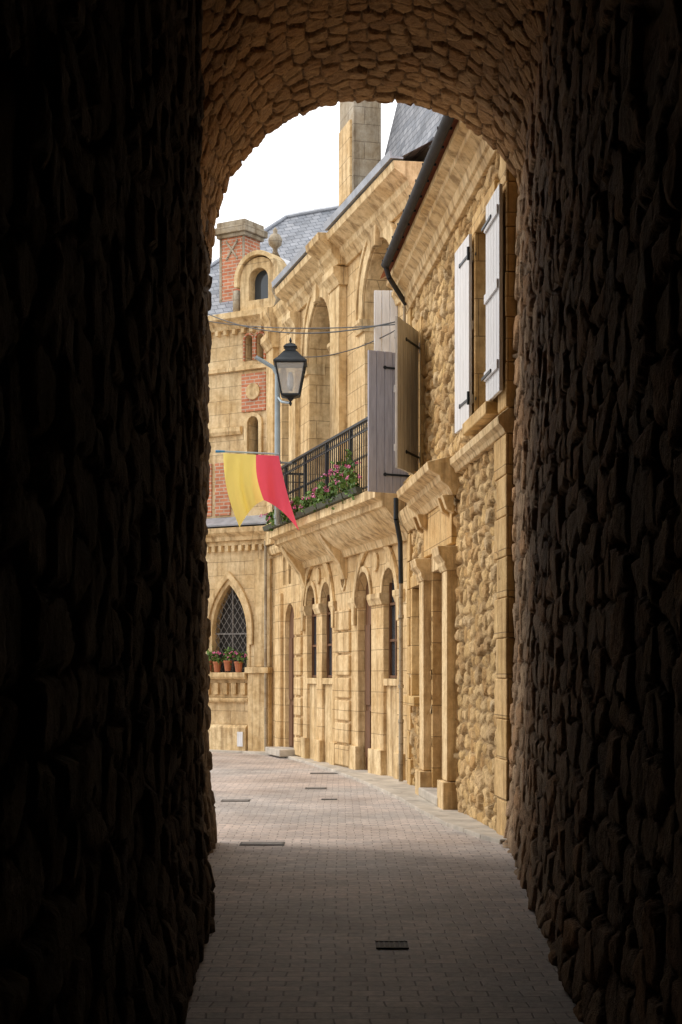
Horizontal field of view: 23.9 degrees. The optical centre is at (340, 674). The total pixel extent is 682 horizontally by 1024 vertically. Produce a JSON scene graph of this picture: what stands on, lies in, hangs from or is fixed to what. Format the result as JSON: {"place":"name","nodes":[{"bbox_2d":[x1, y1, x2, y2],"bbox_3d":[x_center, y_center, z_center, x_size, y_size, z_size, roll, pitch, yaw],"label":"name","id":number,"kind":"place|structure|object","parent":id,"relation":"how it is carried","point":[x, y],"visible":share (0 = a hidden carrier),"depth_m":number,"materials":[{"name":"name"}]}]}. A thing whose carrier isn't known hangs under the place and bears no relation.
{"place":"outdoors","nodes":[
{"label":"outdoors","id":0,"kind":"place"},
{"bbox_2d":[212,100,396,261],"label":"sky","id":1,"kind":"structure","parent":0,"point":[294,168],"materials":[{"name":"white"}]},
{"bbox_2d":[256,751,498,834],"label":"pavement","id":2,"kind":"structure","parent":0,"point":[404,787],"depth_m":21.71,"materials":[{"name":"stone"}]},
{"bbox_2d":[419,787,437,805],"bbox_3d":[1.327,1.510,19.942,0.530,0.120,1.700,0,0,-5],"label":"doorstep","id":3,"kind":"object","parent":2,"relation":"on","point":[429,794],"visible":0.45,"depth_m":19.95,"materials":[{"name":"stone"}]},
{"bbox_2d":[396,408,515,809],"bbox_3d":[1.311,-0.470,19.228,0.778,4.140,7.720,0,0,-5],"label":"door surround","id":4,"kind":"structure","parent":2,"relation":"on","point":[425,490],"depth_m":18.82,"materials":[{"name":"stone"}]},
{"bbox_2d":[408,153,512,831],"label":"rubble wall","id":5,"kind":"structure","parent":2,"relation":"on","point":[475,505],"depth_m":17.96,"materials":[{"name":"beige stone"}]},
{"bbox_2d":[403,305,405,321],"bbox_3d":[0.905,-3.900,22.988,0.040,2.700,0.039,0,0,-5],"label":"rainwater pipe","id":6,"kind":"object","parent":5,"relation":"attached to","point":[404,313],"visible":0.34,"depth_m":22.97,"materials":[{"name":"grey metal"}]},
{"bbox_2d":[386,120,496,313],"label":"eaves cornice","id":7,"kind":"structure","parent":5,"relation":"on","point":[466,161],"depth_m":18.64,"materials":[{"name":"stone"}]},
{"bbox_2d":[381,115,454,305],"bbox_3d":[1.030,-5.452,19.100,0.440,0.466,7.570,0,0,-5],"label":"gutter","id":8,"kind":"object","parent":7,"relation":"on","point":[444,127],"visible":0.85,"depth_m":18.97,"materials":[{"name":"metal"}]},
{"bbox_2d":[380,119,458,278],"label":"tiled roof","id":9,"kind":"structure","parent":7,"relation":"on","point":[442,151],"depth_m":19.14,"materials":[{"name":"ceramic"}]},
{"bbox_2d":[455,234,473,433],"bbox_3d":[1.344,-3.690,17.626,0.057,2.019,0.792,0,0,-7],"label":"window shutter","id":10,"kind":"object","parent":5,"relation":"attached to","point":[464,324],"depth_m":17.52,"materials":[{"name":"paint"}]},
{"bbox_2d":[459,247,475,408],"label":"window shutter hinges","id":11,"kind":"object","parent":10,"relation":"attached to","point":[467,257],"depth_m":17.18,"materials":[{"name":"black metal"}]},
{"bbox_2d":[484,184,502,400],"bbox_3d":[1.484,-3.691,15.771,0.057,1.978,0.752,0,0,-5],"label":"window shutter","id":12,"kind":"object","parent":5,"relation":"attached to","point":[493,295],"depth_m":15.63,"materials":[{"name":"paint"}]},
{"bbox_2d":[481,214,490,380],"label":"window shutter hinges","id":13,"kind":"object","parent":12,"relation":"attached to","point":[489,371],"depth_m":15.94,"materials":[{"name":"black metal"}]},
{"bbox_2d":[403,156,518,835],"bbox_3d":[1.425,-1.797,19.255,0.547,6.794,7.755,0,0,-5],"label":"dressed stone","id":14,"kind":"object","parent":2,"relation":"on","point":[441,529],"visible":0.38,"depth_m":16.00,"materials":[{"name":"beige stone"}]},
{"bbox_2d":[368,350,408,492],"bbox_3d":[0.655,-3.516,22.557,0.652,1.969,0.057,0,0,-30],"label":"window shutter","id":15,"kind":"object","parent":14,"relation":"attached to","point":[381,421],"depth_m":22.47,"materials":[{"name":"purple paint"}]},
{"bbox_2d":[383,366,409,476],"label":"window shutter hinges","id":16,"kind":"object","parent":15,"relation":"attached to","point":[387,474],"depth_m":22.55,"materials":[{"name":"black metal"}]},
{"bbox_2d":[394,316,417,474],"bbox_3d":[0.856,-3.625,21.192,0.057,1.948,0.972,0,0,19],"label":"window shutter","id":17,"kind":"object","parent":14,"relation":"attached to","point":[406,394],"depth_m":21.11,"materials":[{"name":"brown wood"}]},
{"bbox_2d":[406,337,419,462],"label":"window shutter hinges","id":18,"kind":"object","parent":17,"relation":"attached to","point":[418,347],"depth_m":21.43,"materials":[{"name":"black metal"}]},
{"bbox_2d":[185,752,582,1023],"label":"road","id":19,"kind":"structure","parent":0,"point":[318,904],"depth_m":10.61,"materials":[{"name":"grey stone"}]},
{"bbox_2d":[221,799,250,801],"bbox_3d":[-1.330,1.595,20.400,0.360,0.007,0.300,0,0,0],"label":"drain cover","id":20,"kind":"object","parent":19,"relation":"on","point":[235,800],"visible":1,"depth_m":20.33,"materials":[{"name":"metal"}]},
{"bbox_2d":[239,842,284,844],"bbox_3d":[-0.740,1.595,15.200,0.420,0.007,0.280,0,0,0],"label":"drain cover","id":21,"kind":"object","parent":19,"relation":"on","point":[262,843],"visible":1,"depth_m":15.17,"materials":[{"name":"metal"}]},
{"bbox_2d":[305,787,326,788],"bbox_3d":[-0.350,1.595,22.600,0.300,0.007,0.300,0,0,0],"label":"drain cover","id":22,"kind":"object","parent":19,"relation":"on","point":[315,787],"visible":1,"depth_m":22.58,"materials":[{"name":"metal"}]},
{"bbox_2d":[310,772,336,773],"bbox_3d":[-0.270,1.595,26.000,0.450,0.007,0.300,0,0,0],"label":"drain cover","id":23,"kind":"object","parent":19,"relation":"on","point":[323,773],"visible":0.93,"depth_m":25.87,"materials":[{"name":"metal"}]},
{"bbox_2d":[321,798,336,799],"bbox_3d":[-0.150,1.595,20.600,0.200,0.007,0.200,0,0,0],"label":"drain cover","id":24,"kind":"object","parent":19,"relation":"on","point":[328,798],"visible":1,"depth_m":20.59,"materials":[{"name":"metal"}]},
{"bbox_2d":[209,749,506,843],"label":"kerb","id":25,"kind":"structure","parent":19,"relation":"on","point":[432,813],"depth_m":19.87,"materials":[{"name":"stone"}]},
{"bbox_2d":[375,941,408,948],"bbox_3d":[0.300,1.593,9.500,0.190,0.010,0.240,0,0,0],"label":"drain cover","id":26,"kind":"object","parent":19,"relation":"on","point":[391,944],"visible":1,"depth_m":9.48,"materials":[{"name":"metal"}]},
{"label":"ground","id":27,"kind":"structure","parent":0,"visible":0},
{"bbox_2d":[206,544,272,746],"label":"ground wall","id":28,"kind":"structure","parent":27,"relation":"on","point":[238,565],"depth_m":33.31,"materials":[{"name":"beige stone"}]},
{"bbox_2d":[209,580,249,670],"bbox_3d":[-2.263,-1.013,33.421,1.040,1.906,0.180,0,0,32],"label":"window reveal","id":29,"kind":"object","parent":28,"relation":"attached to","point":[222,594],"depth_m":33.55,"materials":[{"name":"beige stone"}]},
{"bbox_2d":[215,588,246,671],"bbox_3d":[-2.246,-0.933,33.460,0.933,1.833,0.036,0,0,32],"label":"window grille","id":30,"kind":"object","parent":29,"relation":"in","point":[233,634],"depth_m":33.45,"materials":[{"name":"grey metal"}]},
{"bbox_2d":[219,591,246,671],"bbox_3d":[-2.143,-1.000,33.611,1.000,2.000,0.031,0,0,32],"label":"window glass","id":31,"kind":"object","parent":29,"relation":"in","point":[237,625],"visible":0.29,"depth_m":33.64,"materials":[{"name":"black glass"}]},
{"bbox_2d":[207,572,253,644],"bbox_3d":[-2.317,-1.358,33.337,1.240,1.516,0.080,0,0,32],"label":"window hood","id":32,"kind":"object","parent":28,"relation":"attached to","point":[227,576],"depth_m":33.16,"materials":[{"name":"beige stone"}]},
{"bbox_2d":[206,525,268,552],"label":"string cornice","id":33,"kind":"structure","parent":28,"relation":"attached to","point":[239,537],"depth_m":33.10,"materials":[{"name":"stone"}]},
{"bbox_2d":[206,515,266,528],"bbox_3d":[-5.198,-3.145,35.122,9.080,0.230,0.530,0,0,32],"label":"zinc ledge","id":34,"kind":"object","parent":33,"relation":"on","point":[227,522],"visible":0.18,"depth_m":33.10,"materials":[{"name":"grey metal"}]},
{"bbox_2d":[208,558,272,750],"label":"base mouldings","id":35,"kind":"object","parent":28,"relation":"attached to","point":[222,736],"visible":0.22,"depth_m":32.91,"materials":[{"name":"stone"}]},
{"bbox_2d":[207,644,247,671],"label":"potted geraniums","id":36,"kind":"object","parent":35,"relation":"on","point":[238,663],"visible":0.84,"depth_m":33.26,"materials":[{"name":"green plant"}]},
{"bbox_2d":[237,732,242,746],"bbox_3d":[-2.065,1.330,33.023,0.140,0.300,0.018,0,0,32],"label":"meter box","id":37,"kind":"object","parent":35,"relation":"attached to","point":[240,739],"visible":1,"depth_m":33.01,"materials":[{"name":"paint"}]},
{"bbox_2d":[264,541,266,750],"bbox_3d":[-1.523,-0.575,32.683,0.058,4.250,0.058,0,0,32],"label":"downpipe","id":38,"kind":"object","parent":28,"relation":"attached to","point":[265,645],"visible":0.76,"depth_m":32.66,"materials":[{"name":"grey metal"}]},
{"bbox_2d":[0,0,681,1023],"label":"gatehouse","id":39,"kind":"object","parent":27,"relation":"on","point":[134,134],"visible":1,"depth_m":6.30,"materials":[{"name":"brown stone"}]},
{"bbox_2d":[259,100,442,779],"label":"arcaded town hall","id":40,"kind":"structure","parent":27,"relation":"on","point":[335,633],"depth_m":27.06,"materials":[{"name":"stone"}]},
{"bbox_2d":[215,450,298,529],"bbox_3d":[-1.190,-3.125,27.582,2.041,1.522,0.780,0,0,43],"label":"banner flag","id":41,"kind":"object","parent":40,"relation":"attached to","point":[251,480],"visible":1,"depth_m":27.69,"materials":[{"name":"multicoloured fabric"}]},
{"bbox_2d":[233,227,281,311],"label":"finials","id":42,"kind":"object","parent":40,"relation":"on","point":[275,241],"visible":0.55,"depth_m":33.20,"materials":[{"name":"grey stone"}]},
{"bbox_2d":[240,257,275,310],"bbox_3d":[-1.603,-7.990,33.100,0.920,1.060,0.320,0,0,32],"label":"dormer front","id":43,"kind":"object","parent":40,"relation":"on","point":[253,268],"visible":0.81,"depth_m":33.07,"materials":[{"name":"stone"}]},
{"bbox_2d":[234,250,286,288],"bbox_3d":[-1.624,-8.295,33.066,1.120,0.690,0.400,0,0,32],"label":"dormer hood","id":44,"kind":"object","parent":43,"relation":"attached to","point":[279,263],"visible":0.64,"depth_m":32.96,"materials":[{"name":"beige stone"}]},
{"bbox_2d":[255,270,267,299],"bbox_3d":[-1.558,-8.000,33.172,0.600,1.000,0.050,0,0,32],"label":"dormer glass","id":45,"kind":"object","parent":43,"relation":"in","point":[261,285],"visible":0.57,"depth_m":33.19,"materials":[{"name":"grey glass"}]},
{"bbox_2d":[255,337,306,524],"bbox_3d":[-1.046,-4.199,27.965,0.923,3.198,0.900,0,0,0],"label":"street lamp","id":46,"kind":"object","parent":40,"relation":"on","point":[289,356],"visible":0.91,"depth_m":27.83,"materials":[{"name":"black metal"}]},
{"bbox_2d":[289,607,294,747],"bbox_3d":[-0.898,0.085,31.329,0.080,2.970,0.900,0,0,-15],"label":"door","id":47,"kind":"structure","parent":40,"relation":"in","point":[291,624],"depth_m":31.42,"materials":[{"name":"brown wood"}]},
{"bbox_2d":[208,314,394,333],"bbox_3d":[-0.945,-6.250,28.226,0.022,2.421,10.966,0,0,-19],"label":"overhead cable","id":48,"kind":"object","parent":40,"relation":"attached to","point":[306,333],"visible":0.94,"depth_m":26.95,"materials":[{"name":"black metal"}]},
{"bbox_2d":[209,321,394,328],"bbox_3d":[-0.945,-6.150,28.225,0.018,2.318,10.965,0,0,-19],"label":"overhead cable","id":49,"kind":"object","parent":40,"relation":"attached to","point":[304,328],"visible":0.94,"depth_m":27.18,"materials":[{"name":"black metal"}]},
{"bbox_2d":[303,330,394,357],"bbox_3d":[-0.250,-5.725,27.901,0.018,1.568,9.634,0,0,-13],"label":"overhead cable","id":50,"kind":"object","parent":40,"relation":"attached to","point":[350,349],"visible":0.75,"depth_m":26.06,"materials":[{"name":"black metal"}]},
{"bbox_2d":[365,580,370,769],"bbox_3d":[0.509,-0.055,26.064,0.065,3.250,0.840,0,0,-15],"label":"arcade door","id":51,"kind":"structure","parent":40,"relation":"in","point":[368,608],"depth_m":26.24,"materials":[{"name":"brown wood"}]},
{"bbox_2d":[398,583,403,781],"bbox_3d":[0.861,0.120,23.165,0.079,2.840,0.079,0,0,-5],"label":"downpipe","id":52,"kind":"object","parent":40,"relation":"attached to","point":[400,685],"visible":1,"depth_m":23.14,"materials":[{"name":"beige metal"}]},
{"bbox_2d":[394,498,402,582],"bbox_3d":[0.816,-1.900,23.037,0.078,1.201,0.339,0,0,17],"label":"swan neck pipe","id":53,"kind":"object","parent":52,"relation":"attached to","point":[399,538],"visible":0.97,"depth_m":23.11,"materials":[{"name":"black metal"}]},
{"bbox_3d":[-3.465,-2.800,37.948,9.000,9.000,5.500,0,0,32],"label":"house body","id":54,"kind":"object","parent":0,"visible":0},
{"bbox_2d":[207,327,265,517],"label":"wall","id":55,"kind":"structure","parent":54,"relation":"attached to","point":[224,406],"depth_m":33.49,"materials":[{"name":"beige stone"}]},
{"bbox_2d":[207,372,265,516],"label":"brick panels","id":56,"kind":"object","parent":55,"relation":"attached to","point":[222,500],"visible":0.71,"depth_m":33.46,"materials":[{"name":"red brick"}]},
{"bbox_2d":[208,306,270,512],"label":"mouldings","id":57,"kind":"object","parent":55,"relation":"attached to","point":[250,317],"visible":0.23,"depth_m":33.23,"materials":[{"name":"stone"}]},
{"bbox_2d":[243,333,253,360],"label":"brick arch","id":58,"kind":"structure","parent":55,"relation":"attached to","point":[244,345],"depth_m":33.23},
{"bbox_2d":[244,412,262,454],"bbox_3d":[-1.795,-4.885,33.132,0.440,0.970,0.070,0,0,32],"label":"window surround","id":59,"kind":"object","parent":55,"relation":"attached to","point":[249,416],"visible":0.87,"depth_m":33.09,"materials":[{"name":"stone"}]},
{"bbox_2d":[254,331,265,359],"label":"brick arch","id":60,"kind":"structure","parent":55,"relation":"attached to","point":[255,342],"depth_m":33.09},
{"bbox_2d":[222,236,259,301],"bbox_3d":[-2.163,-8.310,34.706,0.620,2.020,0.600,0,0,32],"label":"brick chimney","id":61,"kind":"object","parent":54,"relation":"on","point":[230,265],"visible":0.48,"depth_m":34.49,"materials":[{"name":"red brick"}]},
{"bbox_2d":[215,218,267,302],"bbox_3d":[-2.163,-8.530,34.706,0.860,2.260,0.840,0,0,32],"label":"chimney cap","id":62,"kind":"object","parent":61,"relation":"on","point":[244,227],"visible":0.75,"depth_m":34.44,"materials":[{"name":"grey stone"}]},
{"bbox_2d":[208,209,336,315],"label":"slate roof","id":63,"kind":"structure","parent":54,"relation":"on","point":[297,234],"depth_m":36.57,"materials":[{"name":"grey stone"}]},
{"bbox_2d":[210,205,338,267],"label":"ridge caps","id":64,"kind":"object","parent":63,"relation":"on","point":[295,214],"visible":0.34,"depth_m":37.69,"materials":[{"name":"metal"}]}
]}

